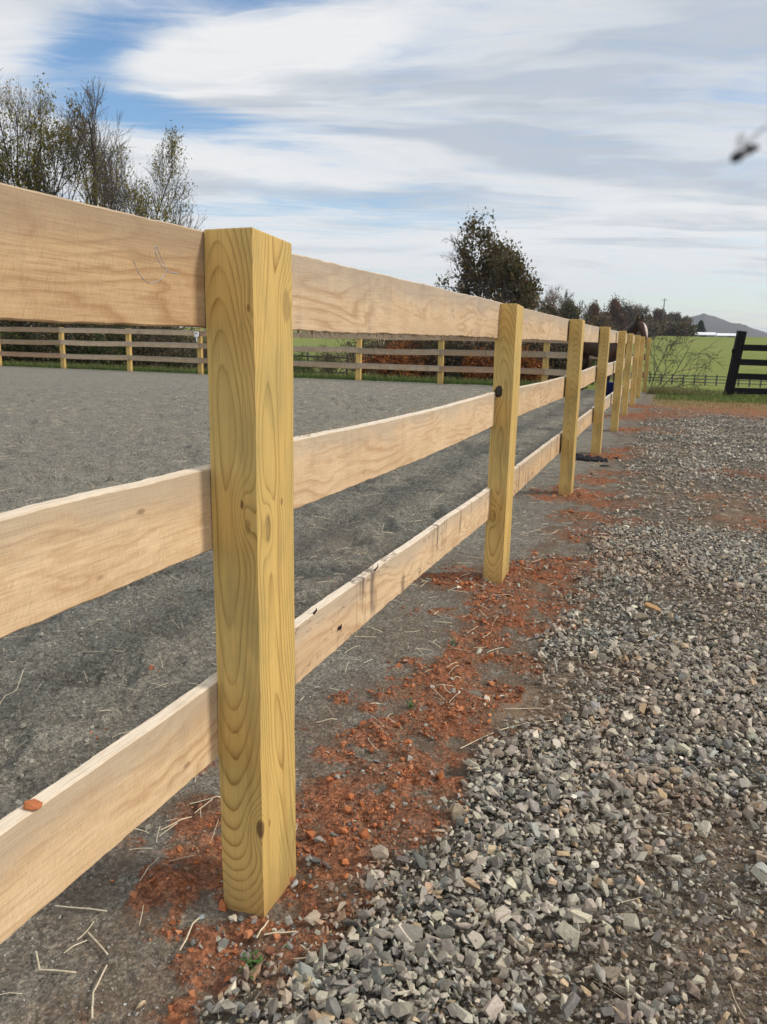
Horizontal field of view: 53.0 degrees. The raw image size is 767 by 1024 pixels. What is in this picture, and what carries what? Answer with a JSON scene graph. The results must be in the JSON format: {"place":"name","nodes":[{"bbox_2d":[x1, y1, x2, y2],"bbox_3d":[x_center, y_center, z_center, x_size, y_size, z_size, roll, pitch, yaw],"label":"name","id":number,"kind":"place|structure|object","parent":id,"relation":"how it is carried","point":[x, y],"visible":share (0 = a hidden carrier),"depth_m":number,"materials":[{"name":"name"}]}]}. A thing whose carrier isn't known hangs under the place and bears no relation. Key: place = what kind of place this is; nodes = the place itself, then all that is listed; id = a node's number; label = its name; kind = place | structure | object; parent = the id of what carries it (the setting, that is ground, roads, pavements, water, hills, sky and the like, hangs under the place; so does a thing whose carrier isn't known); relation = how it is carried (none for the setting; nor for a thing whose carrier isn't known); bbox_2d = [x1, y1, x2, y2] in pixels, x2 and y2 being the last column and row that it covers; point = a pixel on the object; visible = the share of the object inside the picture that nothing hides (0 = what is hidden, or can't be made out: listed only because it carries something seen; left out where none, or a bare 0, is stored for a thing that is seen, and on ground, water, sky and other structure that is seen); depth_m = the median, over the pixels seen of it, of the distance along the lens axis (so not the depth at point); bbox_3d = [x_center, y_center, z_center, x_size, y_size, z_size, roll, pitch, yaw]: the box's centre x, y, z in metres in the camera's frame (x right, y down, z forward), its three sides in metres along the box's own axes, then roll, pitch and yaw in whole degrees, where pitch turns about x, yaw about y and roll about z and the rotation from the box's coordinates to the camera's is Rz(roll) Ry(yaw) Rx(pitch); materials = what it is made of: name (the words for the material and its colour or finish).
{"place":"outdoors","nodes":[
{"label":"outdoors","id":0,"kind":"place"},
{"bbox_2d":[0,328,766,1023],"bbox_3d":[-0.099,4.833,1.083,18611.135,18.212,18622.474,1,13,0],"label":"ground","id":1,"kind":"structure","parent":0,"point":[134,400],"depth_m":2.71,"materials":[{"name":"soil"}]},
{"bbox_2d":[0,670,23,703],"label":"straw","id":2,"kind":"object","parent":1,"relation":"on","point":[15,690],"visible":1,"depth_m":2.54,"materials":[{"name":"beige plant"}]},
{"bbox_2d":[0,320,52,363],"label":"brush shrub","id":3,"kind":"object","parent":1,"relation":"on","point":[23,338],"visible":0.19,"depth_m":28.15,"materials":[{"name":"green plant"}]},
{"bbox_2d":[0,320,67,363],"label":"brush shrub","id":4,"kind":"object","parent":1,"relation":"on","point":[13,334],"visible":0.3,"depth_m":28.00,"materials":[{"name":"green plant"}]},
{"bbox_2d":[0,321,87,363],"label":"brush shrub","id":5,"kind":"object","parent":1,"relation":"on","point":[22,339],"visible":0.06,"depth_m":28.33,"materials":[{"name":"green plant"}]},
{"bbox_2d":[35,951,75,972],"bbox_3d":[-0.626,0.852,1.440,0.116,0.012,0.030,8,14,29],"label":"straw","id":6,"kind":"object","parent":1,"relation":"on","point":[51,969],"visible":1,"depth_m":1.43,"materials":[{"name":"beige plant"}]},
{"bbox_2d":[0,68,113,199],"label":"leafy tree","id":7,"kind":"object","parent":1,"relation":"on","point":[30,175],"visible":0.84,"depth_m":33.42,"materials":[{"name":"green plant"}]},
{"bbox_2d":[1,321,116,364],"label":"brush shrub","id":8,"kind":"object","parent":1,"relation":"on","point":[43,348],"visible":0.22,"depth_m":28.49,"materials":[{"name":"brown plant"}]},
{"bbox_2d":[3,321,145,366],"bbox_3d":[-12.372,-6.780,29.757,6.444,4.406,5.613,-2,13,-14],"label":"brush shrub","id":9,"kind":"object","parent":1,"relation":"on","point":[77,334],"visible":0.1,"depth_m":28.52,"materials":[{"name":"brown plant"}]},
{"bbox_2d":[55,905,106,911],"bbox_3d":[-0.627,0.821,1.593,0.118,0.011,0.003,3,13,10],"label":"straw","id":10,"kind":"object","parent":1,"relation":"on","point":[80,908],"visible":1,"depth_m":1.59,"materials":[{"name":"beige plant"}]},
{"bbox_2d":[36,75,136,363],"bbox_3d":[-13.105,-12.806,34.610,4.394,12.845,4.435,1,13,0],"label":"bare tree","id":11,"kind":"object","parent":1,"relation":"on","point":[92,150],"visible":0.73,"depth_m":33.83,"materials":[{"name":"green plant"}]},
{"bbox_2d":[42,323,140,366],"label":"brush shrub","id":12,"kind":"object","parent":1,"relation":"on","point":[98,336],"visible":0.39,"depth_m":28.83,"materials":[{"name":"brown plant"}]},
{"bbox_2d":[87,931,107,954],"bbox_3d":[-0.557,0.839,1.497,0.003,0.013,0.092,-11,17,-42],"label":"straw","id":13,"kind":"object","parent":1,"relation":"on","point":[98,943],"visible":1,"depth_m":1.49,"materials":[{"name":"beige plant"}]},
{"bbox_2d":[91,965,106,1018],"bbox_3d":[-0.516,0.859,1.383,0.013,0.012,0.120,-1,13,-8],"label":"straw","id":14,"kind":"object","parent":1,"relation":"on","point":[94,991],"visible":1,"depth_m":1.38,"materials":[{"name":"beige plant"}]},
{"bbox_2d":[52,323,187,366],"bbox_3d":[-11.477,-7.044,31.640,7.135,4.960,6.138,4,13,13],"label":"brush shrub","id":15,"kind":"object","parent":1,"relation":"on","point":[139,362],"visible":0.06,"depth_m":30.18,"materials":[{"name":"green plant"}]},
{"bbox_2d":[80,324,195,367],"bbox_3d":[-9.593,-6.695,30.480,4.881,3.831,5.604,-11,17,-43],"label":"brush shrub","id":16,"kind":"object","parent":1,"relation":"on","point":[151,337],"visible":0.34,"depth_m":29.65,"materials":[{"name":"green plant"}]},
{"bbox_2d":[71,120,205,364],"bbox_3d":[-10.508,-11.446,32.913,5.122,11.218,9.734,1,13,0],"label":"sparse tree","id":17,"kind":"object","parent":1,"relation":"on","point":[108,191],"visible":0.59,"depth_m":30.75,"materials":[{"name":"green plant"}]},
{"bbox_2d":[116,326,197,368],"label":"brush shrub","id":18,"kind":"object","parent":1,"relation":"on","point":[175,364],"visible":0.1,"depth_m":31.76,"materials":[{"name":"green plant"}]},
{"bbox_2d":[132,326,207,368],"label":"brush shrub","id":19,"kind":"object","parent":1,"relation":"on","point":[187,356],"visible":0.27,"depth_m":31.07,"materials":[{"name":"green plant"}]},
{"bbox_2d":[136,184,205,354],"bbox_3d":[-8.927,-9.914,33.802,3.250,7.952,6.854,4,13,13],"label":"tree","id":20,"kind":"object","parent":1,"relation":"on","point":[153,199],"visible":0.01,"depth_m":31.65,"materials":[{"name":"brown plant"}]},
{"bbox_2d":[161,816,191,829],"bbox_3d":[-0.504,0.756,1.869,0.077,0.013,0.003,-7,15,-34],"label":"straw","id":21,"kind":"object","parent":1,"relation":"on","point":[176,822],"visible":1,"depth_m":1.87,"materials":[{"name":"beige plant"}]},
{"bbox_2d":[179,918,199,950],"bbox_3d":[-0.383,0.830,1.520,0.003,0.016,0.092,3,13,9],"label":"straw","id":22,"kind":"object","parent":1,"relation":"on","point":[188,933],"visible":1,"depth_m":1.51,"materials":[{"name":"beige plant"}]},
{"bbox_2d":[175,327,207,369],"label":"brush shrub","id":23,"kind":"object","parent":1,"relation":"on","point":[195,350],"visible":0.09,"depth_m":33.31,"materials":[{"name":"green plant"}]},
{"bbox_2d":[256,920,268,937],"bbox_3d":[-0.240,0.827,1.525,0.003,0.008,0.047,6,13,20],"label":"straw","id":24,"kind":"object","parent":1,"relation":"on","point":[262,928],"visible":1,"depth_m":1.52,"materials":[{"name":"beige plant"}]},
{"bbox_2d":[238,945,287,979],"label":"weed","id":25,"kind":"object","parent":1,"relation":"on","point":[254,962],"visible":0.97,"depth_m":1.42,"materials":[{"name":"green plant"}]},
{"bbox_2d":[264,931,295,934],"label":"straw","id":26,"kind":"object","parent":1,"relation":"on","point":[279,932],"visible":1,"depth_m":1.51,"materials":[{"name":"beige plant"}]},
{"bbox_2d":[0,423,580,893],"bbox_3d":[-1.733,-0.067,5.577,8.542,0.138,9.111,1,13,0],"label":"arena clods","id":27,"kind":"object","parent":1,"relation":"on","point":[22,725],"visible":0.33,"depth_m":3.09,"materials":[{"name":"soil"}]},
{"bbox_2d":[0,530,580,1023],"bbox_3d":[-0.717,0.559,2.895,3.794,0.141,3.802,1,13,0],"label":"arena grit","id":28,"kind":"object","parent":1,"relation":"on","point":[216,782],"visible":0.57,"depth_m":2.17,"materials":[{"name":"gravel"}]},
{"bbox_2d":[291,879,297,886],"bbox_3d":[-0.193,0.809,1.677,0.014,0.008,0.024,6,14,21],"label":"stone","id":29,"kind":"object","parent":1,"relation":"on","point":[295,883],"visible":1,"depth_m":1.67,"materials":[{"name":"white stone"}]},
{"bbox_2d":[293,345,317,374],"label":"brush shrub","id":30,"kind":"object","parent":1,"relation":"on","point":[301,356],"visible":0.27,"depth_m":32.95,"materials":[{"name":"green plant"}]},
{"bbox_2d":[293,352,347,373],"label":"field fence","id":31,"kind":"object","parent":1,"relation":"on","point":[308,356],"visible":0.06,"depth_m":44.92,"materials":[{"name":"wood"}]},
{"bbox_2d":[0,327,646,383],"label":"board fence","id":32,"kind":"object","parent":1,"relation":"on","point":[545,354],"visible":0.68,"depth_m":22.23,"materials":[{"name":"brown wood"}]},
{"bbox_2d":[194,332,198,341],"bbox_3d":[-5.703,-5.349,23.460,0.140,0.295,0.045,6,13,20],"label":"marker plate","id":33,"kind":"object","parent":32,"relation":"attached to","point":[196,334],"visible":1,"depth_m":23.44,"materials":[{"name":"white plastic"}]},
{"bbox_2d":[0,183,650,943],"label":"board fence","id":34,"kind":"object","parent":1,"relation":"on","point":[250,299],"visible":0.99,"depth_m":1.42,"materials":[{"name":"brown wood"}]},
{"bbox_2d":[22,799,42,810],"bbox_3d":[-0.495,0.413,1.085,0.026,0.015,0.021,1,13,0],"label":"clay lump","id":35,"kind":"object","parent":34,"relation":"on","point":[32,804],"visible":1,"depth_m":1.08,"materials":[{"name":"orange soil"}]},
{"bbox_2d":[303,341,369,375],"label":"brush shrub","id":36,"kind":"object","parent":1,"relation":"on","point":[328,357],"visible":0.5,"depth_m":31.21,"materials":[{"name":"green plant"}]},
{"bbox_2d":[323,339,384,374],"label":"brush shrub","id":37,"kind":"object","parent":1,"relation":"on","point":[364,343],"visible":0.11,"depth_m":35.68,"materials":[{"name":"green plant"}]},
{"bbox_2d":[0,381,766,1022],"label":"straw litter","id":38,"kind":"object","parent":1,"relation":"on","point":[360,645],"visible":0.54,"depth_m":3.45,"materials":[{"name":"beige plant"}]},
{"bbox_2d":[127,519,649,1008],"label":"stray stones","id":39,"kind":"object","parent":1,"relation":"on","point":[309,859],"visible":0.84,"depth_m":1.93,"materials":[{"name":"grey stone"}]},
{"bbox_2d":[349,340,432,378],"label":"orange shrub","id":40,"kind":"object","parent":1,"relation":"on","point":[391,359],"visible":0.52,"depth_m":26.42,"materials":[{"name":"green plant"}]},
{"bbox_2d":[363,339,452,378],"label":"brush shrub","id":41,"kind":"object","parent":1,"relation":"on","point":[389,341],"visible":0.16,"depth_m":27.34,"materials":[{"name":"brown plant"}]},
{"bbox_2d":[383,340,437,378],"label":"orange shrub","id":42,"kind":"object","parent":1,"relation":"on","point":[430,374],"visible":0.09,"depth_m":27.45,"materials":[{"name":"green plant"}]},
{"bbox_2d":[407,696,413,708],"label":"grass tuft","id":43,"kind":"object","parent":1,"relation":"on","point":[410,705],"visible":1,"depth_m":2.49,"materials":[{"name":"green plant"}]},
{"bbox_2d":[363,340,479,379],"bbox_3d":[2.343,-5.976,29.338,4.881,3.831,5.604,-8,16,-36],"label":"brush shrub","id":44,"kind":"object","parent":1,"relation":"on","point":[427,355],"visible":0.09,"depth_m":28.39,"materials":[{"name":"brown plant"}]},
{"bbox_2d":[90,404,765,1013],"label":"clay clods","id":45,"kind":"object","parent":1,"relation":"on","point":[310,834],"visible":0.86,"depth_m":2.28,"materials":[{"name":"soil"}]},
{"bbox_2d":[403,340,494,379],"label":"brush shrub","id":46,"kind":"object","parent":1,"relation":"on","point":[433,345],"visible":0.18,"depth_m":26.94,"materials":[{"name":"brown plant"}]},
{"bbox_2d":[459,344,493,379],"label":"orange shrub","id":47,"kind":"object","parent":1,"relation":"on","point":[483,361],"visible":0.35,"depth_m":25.93,"materials":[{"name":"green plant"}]},
{"bbox_2d":[434,206,521,302],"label":"oak tree","id":48,"kind":"object","parent":1,"relation":"on","point":[480,281],"visible":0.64,"depth_m":57.70,"materials":[{"name":"green plant"}]},
{"bbox_2d":[437,341,533,379],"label":"brush shrub","id":49,"kind":"object","parent":1,"relation":"on","point":[455,357],"visible":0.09,"depth_m":27.26,"materials":[{"name":"brown plant"}]},
{"bbox_2d":[455,243,543,311],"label":"oak tree","id":50,"kind":"object","parent":1,"relation":"on","point":[513,268],"visible":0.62,"depth_m":54.77,"materials":[{"name":"green plant"}]},
{"bbox_2d":[458,292,549,378],"bbox_3d":[4.635,-6.606,32.054,6.345,4.980,7.285,-8,15,-35],"label":"brush shrub","id":51,"kind":"object","parent":1,"relation":"on","point":[527,308],"visible":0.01,"depth_m":31.54,"materials":[{"name":"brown plant"}]},
{"bbox_2d":[460,717,575,748],"bbox_3d":[0.406,0.661,2.344,0.429,0.014,0.042,-5,14,-26],"label":"straw","id":52,"kind":"object","parent":1,"relation":"on","point":[503,729],"visible":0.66,"depth_m":2.33,"materials":[{"name":"beige plant"}]},
{"bbox_2d":[488,343,550,382],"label":"orange shrub","id":53,"kind":"object","parent":1,"relation":"on","point":[530,363],"visible":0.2,"depth_m":25.08,"materials":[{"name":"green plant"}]},
{"bbox_2d":[446,305,597,381],"bbox_3d":[5.211,-5.503,27.103,5.604,3.831,4.881,11,16,37],"label":"brush shrub","id":54,"kind":"object","parent":1,"relation":"on","point":[552,348],"visible":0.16,"depth_m":26.25,"materials":[{"name":"brown plant"}]},
{"bbox_2d":[505,708,551,708],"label":"straw","id":55,"kind":"object","parent":1,"relation":"on","point":[526,708],"visible":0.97,"depth_m":2.48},
{"bbox_2d":[534,282,563,315],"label":"autumn tree","id":56,"kind":"object","parent":1,"relation":"on","point":[550,299],"visible":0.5,"depth_m":160.15,"materials":[{"name":"grey plant"}]},
{"bbox_2d":[488,303,617,385],"bbox_3d":[6.086,-5.290,26.892,5.708,3.968,4.910,-2,13,-16],"label":"brush shrub","id":57,"kind":"object","parent":1,"relation":"on","point":[592,324],"visible":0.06,"depth_m":26.48,"materials":[{"name":"brown plant"}]},
{"bbox_2d":[522,318,589,379],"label":"brush shrub","id":58,"kind":"object","parent":1,"relation":"on","point":[551,358],"visible":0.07,"depth_m":26.82,"materials":[{"name":"brown plant"}]},
{"bbox_2d":[539,298,584,318],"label":"autumn tree","id":59,"kind":"object","parent":1,"relation":"on","point":[570,307],"visible":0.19,"depth_m":139.12,"materials":[{"name":"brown plant"}]},
{"bbox_2d":[526,343,597,385],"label":"brush shrub","id":60,"kind":"object","parent":1,"relation":"on","point":[565,363],"visible":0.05,"depth_m":26.91,"materials":[{"name":"brown plant"}]},
{"bbox_2d":[556,289,574,311],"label":"autumn tree","id":61,"kind":"object","parent":1,"relation":"on","point":[565,297],"visible":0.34,"depth_m":163.67,"materials":[{"name":"grey plant"}]},
{"bbox_2d":[570,312,577,318],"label":"conifer","id":62,"kind":"object","parent":1,"relation":"on","point":[573,314],"visible":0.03,"depth_m":131.67,"materials":[{"name":"green plant"}]},
{"bbox_2d":[578,300,592,324],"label":"bare tree","id":63,"kind":"object","parent":1,"relation":"on","point":[586,311],"visible":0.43,"depth_m":168.35,"materials":[{"name":"grey plant"}]},
{"bbox_2d":[575,453,607,461],"bbox_3d":[2.088,-0.569,7.859,0.436,0.070,0.179,8,15,29],"label":"fabric scrap","id":64,"kind":"object","parent":1,"relation":"on","point":[586,457],"visible":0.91,"depth_m":7.81,"materials":[{"name":"black fabric"}]},
{"bbox_2d":[586,300,603,325],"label":"autumn tree","id":65,"kind":"object","parent":1,"relation":"on","point":[594,305],"visible":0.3,"depth_m":176.83,"materials":[{"name":"brown plant"}]},
{"bbox_2d":[589,305,619,330],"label":"autumn tree","id":66,"kind":"object","parent":1,"relation":"on","point":[602,320],"visible":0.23,"depth_m":139.68,"materials":[{"name":"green plant"}]},
{"bbox_2d":[605,377,613,394],"bbox_3d":[5.258,-2.906,17.788,0.338,0.413,0.336,1,13,0],"label":"bucket","id":67,"kind":"object","parent":1,"relation":"on","point":[609,387],"visible":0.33,"depth_m":17.68,"materials":[{"name":"blue plastic"}]},
{"bbox_2d":[581,313,647,389],"bbox_3d":[5.266,-3.763,18.267,0.581,1.826,2.482,-5,14,-27],"label":"horse","id":68,"kind":"object","parent":1,"relation":"on","point":[590,349],"visible":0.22,"depth_m":17.85},
{"bbox_2d":[601,293,628,330],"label":"autumn tree","id":69,"kind":"object","parent":1,"relation":"on","point":[615,310],"visible":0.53,"depth_m":183.82,"materials":[{"name":"brown plant"}]},
{"bbox_2d":[620,298,641,326],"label":"autumn tree","id":70,"kind":"object","parent":1,"relation":"on","point":[632,313],"visible":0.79,"depth_m":188.86,"materials":[{"name":"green plant"}]},
{"bbox_2d":[631,613,650,618],"bbox_3d":[1.097,0.439,3.267,0.080,0.021,0.037,-1,13,-11],"label":"rock","id":71,"kind":"object","parent":1,"relation":"on","point":[640,615],"visible":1,"depth_m":3.25,"materials":[{"name":"stone"}]},
{"bbox_2d":[635,302,651,319],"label":"autumn tree","id":72,"kind":"object","parent":1,"relation":"on","point":[644,311],"visible":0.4,"depth_m":247.72,"materials":[{"name":"grey plant"}]},
{"bbox_2d":[634,319,663,338],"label":"thicket","id":73,"kind":"object","parent":1,"relation":"on","point":[651,325],"visible":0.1,"depth_m":218.49,"materials":[{"name":"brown plant"}]},
{"bbox_2d":[644,602,660,612],"bbox_3d":[1.184,0.419,3.375,0.027,0.014,0.075,-32,35,-26],"label":"wood chip","id":74,"kind":"object","parent":1,"relation":"on","point":[651,606],"visible":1,"depth_m":3.38,"materials":[{"name":"beige wood"}]},
{"bbox_2d":[650,307,668,322],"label":"autumn tree","id":75,"kind":"object","parent":1,"relation":"on","point":[657,315],"visible":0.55,"depth_m":273.13,"materials":[{"name":"brown plant"}]},
{"bbox_2d":[654,320,671,335],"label":"thicket","id":76,"kind":"object","parent":1,"relation":"on","point":[661,325],"visible":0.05,"depth_m":238.29,"materials":[{"name":"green plant"}]},
{"bbox_2d":[663,317,674,322],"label":"autumn tree","id":77,"kind":"object","parent":1,"relation":"on","point":[668,319],"visible":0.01,"depth_m":264.05,"materials":[{"name":"brown plant"}]},
{"bbox_2d":[662,320,681,335],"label":"thicket","id":78,"kind":"object","parent":1,"relation":"on","point":[668,324],"visible":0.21,"depth_m":240.91,"materials":[{"name":"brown plant"}]},
{"bbox_2d":[666,311,682,322],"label":"autumn tree","id":79,"kind":"object","parent":1,"relation":"on","point":[675,316],"visible":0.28,"depth_m":281.07,"materials":[{"name":"brown plant"}]},
{"bbox_2d":[633,328,727,390],"bbox_3d":[8.300,-4.106,21.713,2.394,2.188,2.463,-8,15,-35],"label":"bare shrub","id":80,"kind":"object","parent":1,"relation":"on","point":[666,354],"visible":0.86,"depth_m":21.84,"materials":[{"name":"brown plant"}]},
{"bbox_2d":[667,321,698,335],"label":"thicket","id":81,"kind":"object","parent":1,"relation":"on","point":[679,329],"visible":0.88,"depth_m":237.60,"materials":[{"name":"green plant"}]},
{"bbox_2d":[679,314,693,323],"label":"autumn tree","id":82,"kind":"object","parent":1,"relation":"on","point":[687,319],"visible":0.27,"depth_m":271.63,"materials":[{"name":"brown plant"}]},
{"bbox_2d":[611,374,766,386],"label":"field fence","id":83,"kind":"object","parent":1,"relation":"on","point":[716,379],"visible":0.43,"depth_m":111.17,"materials":[{"name":"brown wood"}]},
{"bbox_2d":[696,320,706,331],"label":"conifer","id":84,"kind":"object","parent":1,"relation":"on","point":[701,328],"visible":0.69,"depth_m":256.44,"materials":[{"name":"green plant"}]},
{"bbox_2d":[694,332,715,336],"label":"white barn","id":85,"kind":"structure","parent":1,"relation":"on","point":[706,334],"depth_m":243.79,"materials":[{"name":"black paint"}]},
{"bbox_2d":[717,333,735,336],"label":"white barn","id":86,"kind":"structure","parent":1,"relation":"on","point":[726,334],"depth_m":246.13,"materials":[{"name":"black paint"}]},
{"bbox_2d":[723,331,766,395],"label":"black fence","id":87,"kind":"object","parent":1,"relation":"on","point":[740,346],"visible":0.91,"depth_m":18.28,"materials":[{"name":"paint"}]},
{"bbox_2d":[0,0,766,332],"label":"sky","id":88,"kind":"structure","parent":0,"point":[602,136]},
{"bbox_2d":[2,360,766,418],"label":"grass","id":89,"kind":"structure","parent":0,"point":[671,393],"depth_m":21.40,"materials":[{"name":"green plant"}]},
{"bbox_2d":[194,542,766,1023],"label":"gravel","id":90,"kind":"structure","parent":0,"point":[576,910],"depth_m":1.80,"materials":[{"name":"grey gravel"}]},
{"bbox_2d":[583,407,766,559],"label":"distant gravel","id":91,"kind":"structure","parent":0,"point":[740,545],"depth_m":6.54,"materials":[{"name":"grey gravel"}]},
{"bbox_2d":[684,313,766,336],"bbox_3d":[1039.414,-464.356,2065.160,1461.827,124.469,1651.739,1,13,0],"label":"mountain","id":92,"kind":"structure","parent":0,"point":[715,324],"depth_m":1889.40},
{"bbox_2d":[730,144,759,162],"bbox_3d":[0.084,-0.085,0.178,0.008,0.008,0.009,-3,13,-20],"label":"flying insect","id":93,"kind":"object","parent":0,"point":[740,154],"visible":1,"depth_m":0.18,"materials":[{"name":"grey"}]}
]}

